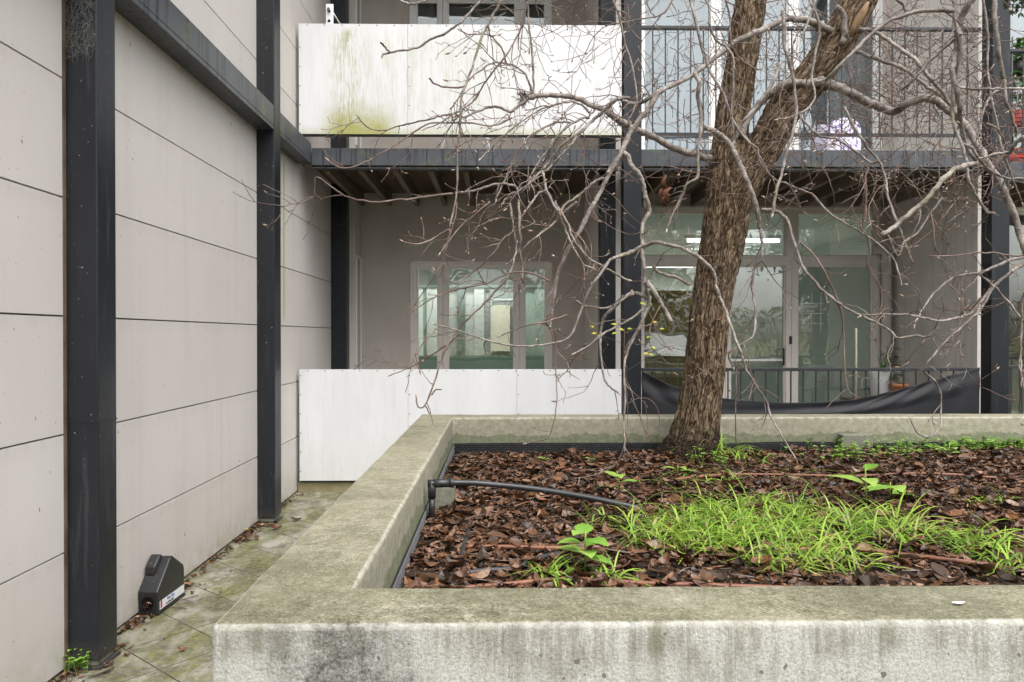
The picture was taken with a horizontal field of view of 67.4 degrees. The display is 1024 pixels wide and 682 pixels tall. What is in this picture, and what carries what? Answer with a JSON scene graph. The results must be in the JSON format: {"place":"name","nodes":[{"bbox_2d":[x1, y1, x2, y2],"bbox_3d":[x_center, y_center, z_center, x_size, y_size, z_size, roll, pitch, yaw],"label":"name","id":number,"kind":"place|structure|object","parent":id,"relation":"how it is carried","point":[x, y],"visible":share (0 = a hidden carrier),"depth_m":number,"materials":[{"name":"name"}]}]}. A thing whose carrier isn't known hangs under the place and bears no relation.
{"place":"outdoors","nodes":[
{"label":"outdoors","id":0,"kind":"place"},
{"bbox_2d":[47,492,344,681],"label":"paving","id":1,"kind":"structure","parent":0,"point":[154,656],"depth_m":3.66,"materials":[{"name":"beige concrete"}]},
{"bbox_2d":[63,649,89,673],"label":"weed","id":2,"kind":"object","parent":1,"relation":"on","point":[81,664],"visible":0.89,"depth_m":3.02,"materials":[{"name":"green plant"}]},
{"bbox_2d":[91,665,114,675],"bbox_3d":[-1.591,1.284,2.992,0.020,0.014,0.085,0,0,35],"label":"stick","id":3,"kind":"object","parent":1,"relation":"on","point":[104,670],"visible":1,"depth_m":2.99,"materials":[{"name":"beige wood"}]},
{"bbox_2d":[137,554,184,614],"bbox_3d":[-1.713,1.165,3.752,0.104,0.254,0.298,0,0,1],"label":"bait station","id":4,"kind":"object","parent":1,"relation":"on","point":[161,590],"visible":1,"depth_m":3.68,"materials":[{"name":"black plastic"}]},
{"bbox_2d":[170,594,202,608],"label":"fallen twig","id":5,"kind":"object","parent":1,"relation":"on","point":[187,600],"visible":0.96,"depth_m":3.80,"materials":[{"name":"brown plant"}]},
{"bbox_2d":[49,493,331,681],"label":"path litter","id":6,"kind":"object","parent":1,"relation":"on","point":[130,623],"visible":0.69,"depth_m":3.59,"materials":[{"name":"brown plant"}]},
{"bbox_2d":[212,414,1023,681],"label":"planter","id":7,"kind":"object","parent":1,"relation":"on","point":[325,597],"visible":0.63,"depth_m":1.51,"materials":[{"name":"concrete"}]},
{"bbox_2d":[401,444,1023,588],"bbox_3d":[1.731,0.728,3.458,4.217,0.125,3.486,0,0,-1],"label":"leaf litter","id":8,"kind":"object","parent":7,"relation":"in","point":[512,533],"visible":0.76,"depth_m":3.29,"materials":[{"name":"brown plant"}]},
{"bbox_2d":[435,486,455,509],"bbox_3d":[-0.310,0.699,3.476,0.101,0.117,0.150,0,0,-1],"label":"concrete block","id":9,"kind":"object","parent":8,"relation":"on","point":[445,496],"depth_m":3.40,"materials":[{"name":"grey concrete"}]},
{"bbox_2d":[450,523,470,584],"bbox_3d":[-0.174,0.734,2.680,0.024,0.032,0.726,0,0,1],"label":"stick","id":10,"kind":"object","parent":8,"relation":"on","point":[463,546],"visible":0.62,"depth_m":2.68,"materials":[{"name":"wood"}]},
{"bbox_2d":[450,551,560,576],"bbox_3d":[-0.006,0.734,2.511,0.422,0.030,0.045,0,0,-32],"label":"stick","id":11,"kind":"object","parent":8,"relation":"on","point":[526,563],"visible":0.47,"depth_m":2.50,"materials":[{"name":"brown wood"}]},
{"bbox_2d":[465,544,602,549],"bbox_3d":[0.077,0.726,2.700,0.485,0.018,0.027,0,0,2],"label":"drip pipe","id":12,"kind":"object","parent":8,"relation":"on","point":[535,547],"visible":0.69,"depth_m":2.70,"materials":[{"name":"brown plastic"}]},
{"bbox_2d":[428,478,659,518],"bbox_3d":[0.169,0.677,3.294,1.056,0.212,0.110,0,0,-7],"label":"black pipe","id":13,"kind":"object","parent":8,"relation":"on","point":[433,484],"visible":0.81,"depth_m":3.26,"materials":[{"name":"black plastic"}]},
{"bbox_2d":[502,543,594,586],"bbox_3d":[0.131,0.695,2.434,0.294,0.129,0.282,0,0,21],"label":"grass tuft","id":14,"kind":"object","parent":8,"relation":"on","point":[551,570],"visible":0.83,"depth_m":2.42,"materials":[{"name":"green plant"}]},
{"bbox_2d":[554,463,596,468],"bbox_3d":[0.381,0.729,4.476,0.352,0.022,0.052,0,0,-32],"label":"drip pipe","id":15,"kind":"object","parent":8,"relation":"on","point":[567,466],"visible":0.46,"depth_m":4.42,"materials":[{"name":"brown plastic"}]},
{"bbox_2d":[556,523,610,571],"bbox_3d":[0.228,0.674,2.460,0.173,0.143,0.178,0,0,-1],"label":"weed","id":16,"kind":"object","parent":8,"relation":"on","point":[583,528],"visible":0.98,"depth_m":2.46,"materials":[{"name":"green plant"}]},
{"bbox_2d":[561,502,628,530],"bbox_3d":[0.332,0.702,3.094,0.257,0.123,0.464,0,0,-18],"label":"grass tuft","id":17,"kind":"object","parent":8,"relation":"on","point":[587,509],"visible":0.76,"depth_m":3.10,"materials":[{"name":"green plant"}]},
{"bbox_2d":[586,549,652,586],"bbox_3d":[0.308,0.713,2.406,0.248,0.088,0.293,0,0,-1],"label":"grass tuft","id":18,"kind":"object","parent":8,"relation":"on","point":[613,570],"visible":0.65,"depth_m":2.39,"materials":[{"name":"green plant"}]},
{"bbox_2d":[603,471,639,488],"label":"weed","id":19,"kind":"object","parent":8,"relation":"on","point":[614,474],"visible":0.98,"depth_m":3.85,"materials":[{"name":"green plant"}]},
{"bbox_2d":[590,291,660,443],"bbox_3d":[0.685,0.159,4.627,0.434,0.926,0.016,0,0,-1],"label":"sapling","id":20,"kind":"object","parent":8,"relation":"on","point":[629,386],"visible":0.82,"depth_m":4.63,"materials":[{"name":"brown plant"}]},
{"bbox_2d":[464,577,789,586],"bbox_3d":[0.342,0.736,2.335,0.975,0.026,0.085,0,0,1],"label":"drip pipe","id":21,"kind":"object","parent":8,"relation":"on","point":[639,583],"visible":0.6,"depth_m":2.31,"materials":[{"name":"brown plastic"}]},
{"bbox_2d":[280,0,1023,481],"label":"tree","id":22,"kind":"object","parent":8,"relation":"on","point":[740,160],"visible":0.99,"depth_m":4.26,"materials":[{"name":"brown plant"}]},
{"bbox_2d":[661,465,693,472],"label":"weed","id":23,"kind":"object","parent":8,"relation":"on","point":[684,467],"visible":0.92,"depth_m":4.22,"materials":[{"name":"green plant"}]},
{"bbox_2d":[664,466,752,485],"bbox_3d":[0.989,0.701,3.973,0.408,0.098,0.476,0,1,38],"label":"grass tuft","id":24,"kind":"object","parent":8,"relation":"on","point":[713,478],"visible":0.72,"depth_m":4.02,"materials":[{"name":"green plant"}]},
{"bbox_2d":[670,426,760,459],"bbox_3d":[1.297,0.624,4.814,0.741,0.229,0.620,0,0,-27],"label":"grass tuft","id":25,"kind":"object","parent":8,"relation":"on","point":[722,446],"visible":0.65,"depth_m":4.74,"materials":[{"name":"green plant"}]},
{"bbox_2d":[419,446,1023,587],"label":"fallen twigs","id":26,"kind":"object","parent":8,"relation":"on","point":[741,510],"visible":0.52,"depth_m":3.14,"materials":[{"name":"plant"}]},
{"bbox_2d":[735,362,736,441],"bbox_3d":[1.394,0.381,4.780,0.010,0.498,0.022,0,0,30],"label":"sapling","id":27,"kind":"object","parent":8,"relation":"on","point":[735,403],"visible":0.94,"depth_m":4.77,"materials":[{"name":"brown plant"}]},
{"bbox_2d":[722,443,773,464],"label":"grass tuft","id":28,"kind":"object","parent":8,"relation":"on","point":[743,457],"visible":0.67,"depth_m":4.71,"materials":[{"name":"green plant"}]},
{"bbox_2d":[649,545,1000,566],"bbox_3d":[1.051,0.731,2.667,1.138,0.024,0.113,0,0,12],"label":"drip pipe","id":29,"kind":"object","parent":8,"relation":"on","point":[954,560],"visible":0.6,"depth_m":2.65,"materials":[{"name":"brown plastic"}]},
{"bbox_2d":[675,472,1014,480],"bbox_3d":[1.743,0.725,4.086,1.789,0.060,0.147,0,0,-1],"label":"drip pipe","id":30,"kind":"object","parent":8,"relation":"on","point":[1010,475],"visible":0.62,"depth_m":4.12,"materials":[{"name":"brown plastic"}]},
{"bbox_2d":[686,436,1023,465],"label":"clover","id":31,"kind":"object","parent":8,"relation":"on","point":[968,441],"visible":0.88,"depth_m":5.01,"materials":[{"name":"green plant"}]},
{"bbox_2d":[838,433,872,451],"bbox_3d":[2.300,0.690,5.148,0.207,0.132,0.075,0,0,-1],"label":"concrete block","id":32,"kind":"object","parent":8,"relation":"on","point":[859,438],"depth_m":5.11,"materials":[{"name":"grey concrete"}]},
{"bbox_2d":[831,464,897,501],"bbox_3d":[1.603,0.655,3.527,0.220,0.190,0.264,0,0,-34],"label":"weed","id":33,"kind":"object","parent":8,"relation":"on","point":[873,481],"visible":0.97,"depth_m":3.49,"materials":[{"name":"green plant"}]},
{"bbox_2d":[860,482,918,499],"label":"weed","id":34,"kind":"object","parent":8,"relation":"on","point":[901,488],"visible":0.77,"depth_m":3.60,"materials":[{"name":"green plant"}]},
{"bbox_2d":[826,490,974,556],"bbox_3d":[1.435,0.657,2.840,0.502,0.206,0.598,0,0,14],"label":"grass tuft","id":35,"kind":"object","parent":8,"relation":"on","point":[899,535],"visible":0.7,"depth_m":2.82,"materials":[{"name":"green plant"}]},
{"bbox_2d":[934,442,958,454],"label":"weed","id":36,"kind":"object","parent":8,"relation":"on","point":[950,443],"visible":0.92,"depth_m":4.77,"materials":[{"name":"green plant"}]},
{"bbox_2d":[916,514,1023,561],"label":"grass tuft","id":37,"kind":"object","parent":8,"relation":"on","point":[995,545],"visible":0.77,"depth_m":2.72,"materials":[{"name":"green plant"}]},
{"bbox_2d":[946,536,1023,577],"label":"grass tuft","id":38,"kind":"object","parent":8,"relation":"on","point":[1008,562],"visible":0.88,"depth_m":2.54,"materials":[{"name":"green plant"}]},
{"bbox_2d":[957,486,1023,506],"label":"grass tuft","id":39,"kind":"object","parent":8,"relation":"on","point":[1001,499],"visible":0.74,"depth_m":3.43,"materials":[{"name":"green plant"}]},
{"bbox_2d":[570,465,989,575],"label":"grass","id":40,"kind":"structure","parent":0,"point":[759,526],"depth_m":2.89,"materials":[{"name":"green plant"}]},
{"bbox_2d":[811,118,860,149],"bbox_3d":[3.162,-1.899,7.496,0.380,0.534,0.460,0,0,-1],"label":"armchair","id":41,"kind":"object","parent":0,"point":[823,142],"visible":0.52,"depth_m":7.29,"materials":[{"name":"white fabric"}]},
{"bbox_2d":[839,397,862,399],"bbox_3d":[3.911,0.868,7.661,1.126,0.597,0.388,0,0,-1],"label":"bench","id":42,"kind":"object","parent":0,"point":[847,398],"visible":0.15,"depth_m":7.73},
{"bbox_2d":[869,342,900,395],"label":"potted plant","id":43,"kind":"object","parent":42,"relation":"on","point":[883,379],"visible":0.58,"depth_m":7.58,"materials":[{"name":"white plant"}]},
{"bbox_2d":[880,348,910,390],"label":"potted plant","id":44,"kind":"object","parent":42,"relation":"on","point":[897,386],"visible":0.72,"depth_m":7.46,"materials":[{"name":"green plant"}]},
{"bbox_2d":[1001,0,1023,17],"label":"hanging plant","id":45,"kind":"object","parent":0,"point":[1021,3],"visible":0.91,"depth_m":6.21,"materials":[{"name":"green plant"}]},
{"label":"ground","id":46,"kind":"structure","parent":0,"visible":0},
{"bbox_2d":[0,0,330,681],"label":"clad wall","id":47,"kind":"structure","parent":46,"relation":"on","point":[165,283],"depth_m":3.64,"materials":[{"name":"paint"}]},
{"bbox_2d":[65,0,94,60],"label":"cobweb","id":48,"kind":"object","parent":47,"relation":"attached to","point":[77,28],"visible":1,"depth_m":3.01},
{"bbox_2d":[116,5,266,129],"bbox_3d":[-1.714,-1.443,4.368,0.115,0.064,2.236,0,0,-1],"label":"cobweb","id":49,"kind":"object","parent":47,"relation":"attached to","point":[204,80],"visible":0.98,"depth_m":4.29},
{"bbox_2d":[298,0,1023,492],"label":"apartment building","id":50,"kind":"structure","parent":46,"relation":"on","point":[350,430],"depth_m":7.24,"materials":[{"name":"concrete"}]},
{"bbox_2d":[326,4,340,137],"bbox_3d":[-1.504,-2.290,6.671,0.062,1.135,0.387,0,0,15],"label":"wall bracket","id":51,"kind":"object","parent":50,"relation":"attached to","point":[330,15],"depth_m":6.51,"materials":[{"name":"white metal"}]},
{"bbox_2d":[355,0,361,147],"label":"side window","id":52,"kind":"structure","parent":50,"relation":"in","point":[358,6],"depth_m":8.10,"materials":[{"name":"white paint"}]},
{"bbox_2d":[356,255,361,368],"bbox_3d":[-1.619,-0.066,8.122,0.014,1.659,0.282,0,0,-1],"label":"side window","id":53,"kind":"structure","parent":50,"relation":"in","point":[358,259],"depth_m":8.10,"materials":[{"name":"paint"}]},
{"bbox_2d":[418,4,436,18],"bbox_3d":[-0.916,-3.618,8.359,0.241,0.212,0.014,0,0,-1],"label":"roller blind","id":54,"kind":"object","parent":50,"relation":"attached to","point":[427,11],"visible":0.65,"depth_m":8.36,"materials":[{"name":"fabric"}]},
{"bbox_2d":[418,19,543,24],"bbox_3d":[-0.385,-2.971,8.785,2.100,2.540,0.020,0,0,-1],"label":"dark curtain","id":55,"kind":"object","parent":50,"relation":"hanging from","point":[471,21],"depth_m":8.77,"materials":[{"name":"grey fabric"}]},
{"bbox_2d":[410,261,551,368],"bbox_3d":[-0.331,-0.023,8.332,1.527,1.671,0.097,0,0,-1],"label":"window","id":56,"kind":"structure","parent":50,"relation":"in","point":[519,294],"depth_m":8.31,"materials":[{"name":"paint"}]},
{"bbox_2d":[410,0,551,24],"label":"window","id":57,"kind":"structure","parent":50,"relation":"in","point":[519,6],"depth_m":8.29,"materials":[{"name":"white paint"}]},
{"bbox_2d":[419,285,543,368],"bbox_3d":[-0.335,0.214,9.303,1.704,1.783,0.110,0,0,-1],"label":"window pane","id":58,"kind":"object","parent":50,"relation":"in","point":[464,303],"visible":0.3,"depth_m":9.29,"materials":[{"name":"clear glass"}]},
{"bbox_2d":[449,4,513,18],"bbox_3d":[-0.333,-3.618,8.368,0.720,0.212,0.014,0,0,-1],"label":"roller blind","id":59,"kind":"object","parent":50,"relation":"attached to","point":[504,11],"visible":0.61,"depth_m":8.37,"materials":[{"name":"fabric"}]},
{"bbox_2d":[491,299,512,352],"bbox_3d":[-0.109,-0.184,9.251,0.297,0.652,0.025,0,0,-1],"label":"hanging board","id":60,"kind":"object","parent":50,"relation":"attached to","point":[499,328],"visible":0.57,"depth_m":9.24,"materials":[{"name":"white paper"}]},
{"bbox_2d":[526,5,543,18],"bbox_3d":[0.255,-3.618,8.377,0.225,0.212,0.014,0,0,-1],"label":"roller blind","id":61,"kind":"object","parent":50,"relation":"attached to","point":[537,12],"visible":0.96,"depth_m":8.38,"materials":[{"name":"fabric"}]},
{"bbox_2d":[644,290,692,387],"bbox_3d":[1.818,0.259,8.843,0.905,1.679,0.055,0,0,-1],"label":"window","id":62,"kind":"structure","parent":50,"relation":"in","point":[669,350],"depth_m":8.83,"materials":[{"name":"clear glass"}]},
{"bbox_2d":[684,235,782,241],"bbox_3d":[3.240,-1.494,11.241,1.413,0.097,0.100,0,0,-1],"label":"ceiling light","id":63,"kind":"object","parent":50,"relation":"attached to","point":[767,238],"visible":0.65,"depth_m":11.22,"materials":[{"name":"white"}]},
{"bbox_2d":[645,0,871,149],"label":"sheer curtain","id":64,"kind":"object","parent":50,"relation":"hanging from","point":[690,142],"visible":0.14,"depth_m":8.64,"materials":[{"name":"fabric"}]},
{"bbox_2d":[641,206,879,413],"bbox_3d":[2.681,-0.161,8.356,2.641,2.605,0.141,0,0,-1],"label":"glass door","id":65,"kind":"structure","parent":50,"relation":"in","point":[788,339],"depth_m":8.41,"materials":[{"name":"paint"}]},
{"bbox_2d":[642,0,882,149],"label":"glass door","id":66,"kind":"structure","parent":50,"relation":"in","point":[713,6],"depth_m":8.34,"materials":[{"name":"white paint"}]},
{"bbox_2d":[642,368,979,413],"bbox_3d":[2.534,0.600,6.502,2.879,0.750,0.056,0,0,-1],"label":"shade cloth","id":67,"kind":"object","parent":50,"relation":"hanging from","point":[961,395],"visible":0.24,"depth_m":6.51,"materials":[{"name":"black fabric"}]},
{"bbox_2d":[855,328,856,398],"bbox_3d":[3.298,0.213,7.363,0.022,0.677,0.043,0,0,19],"label":"broomstick","id":68,"kind":"object","parent":50,"relation":"on","point":[856,359],"visible":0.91,"depth_m":7.36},
{"bbox_2d":[1011,37,1021,157],"bbox_3d":[4.916,-2.267,7.447,0.296,1.271,0.241,0,0,-1],"label":"wire shelf","id":69,"kind":"object","parent":50,"relation":"on","point":[1012,87],"visible":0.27,"depth_m":7.33,"materials":[{"name":"black metal"}]},
{"bbox_2d":[1012,70,1021,129],"bbox_3d":[4.886,-2.336,7.370,0.450,0.558,0.363,0,0,-1],"label":"crate","id":70,"kind":"object","parent":69,"relation":"on","point":[1019,120],"visible":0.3,"depth_m":7.32,"materials":[{"name":"plastic"}]},
{"bbox_2d":[1010,38,1023,79],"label":"potted plant","id":71,"kind":"object","parent":70,"relation":"on","point":[1019,61],"visible":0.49,"depth_m":7.39,"materials":[{"name":"green plant"}]},
{"bbox_2d":[1009,207,1023,267],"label":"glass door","id":72,"kind":"structure","parent":50,"relation":"in","point":[1014,264],"depth_m":8.39,"materials":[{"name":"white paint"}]},
{"bbox_2d":[1010,148,1023,161],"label":"crate","id":73,"kind":"object","parent":50,"relation":"on","point":[1018,157],"visible":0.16,"depth_m":7.21,"materials":[{"name":"red plastic"}]}
]}

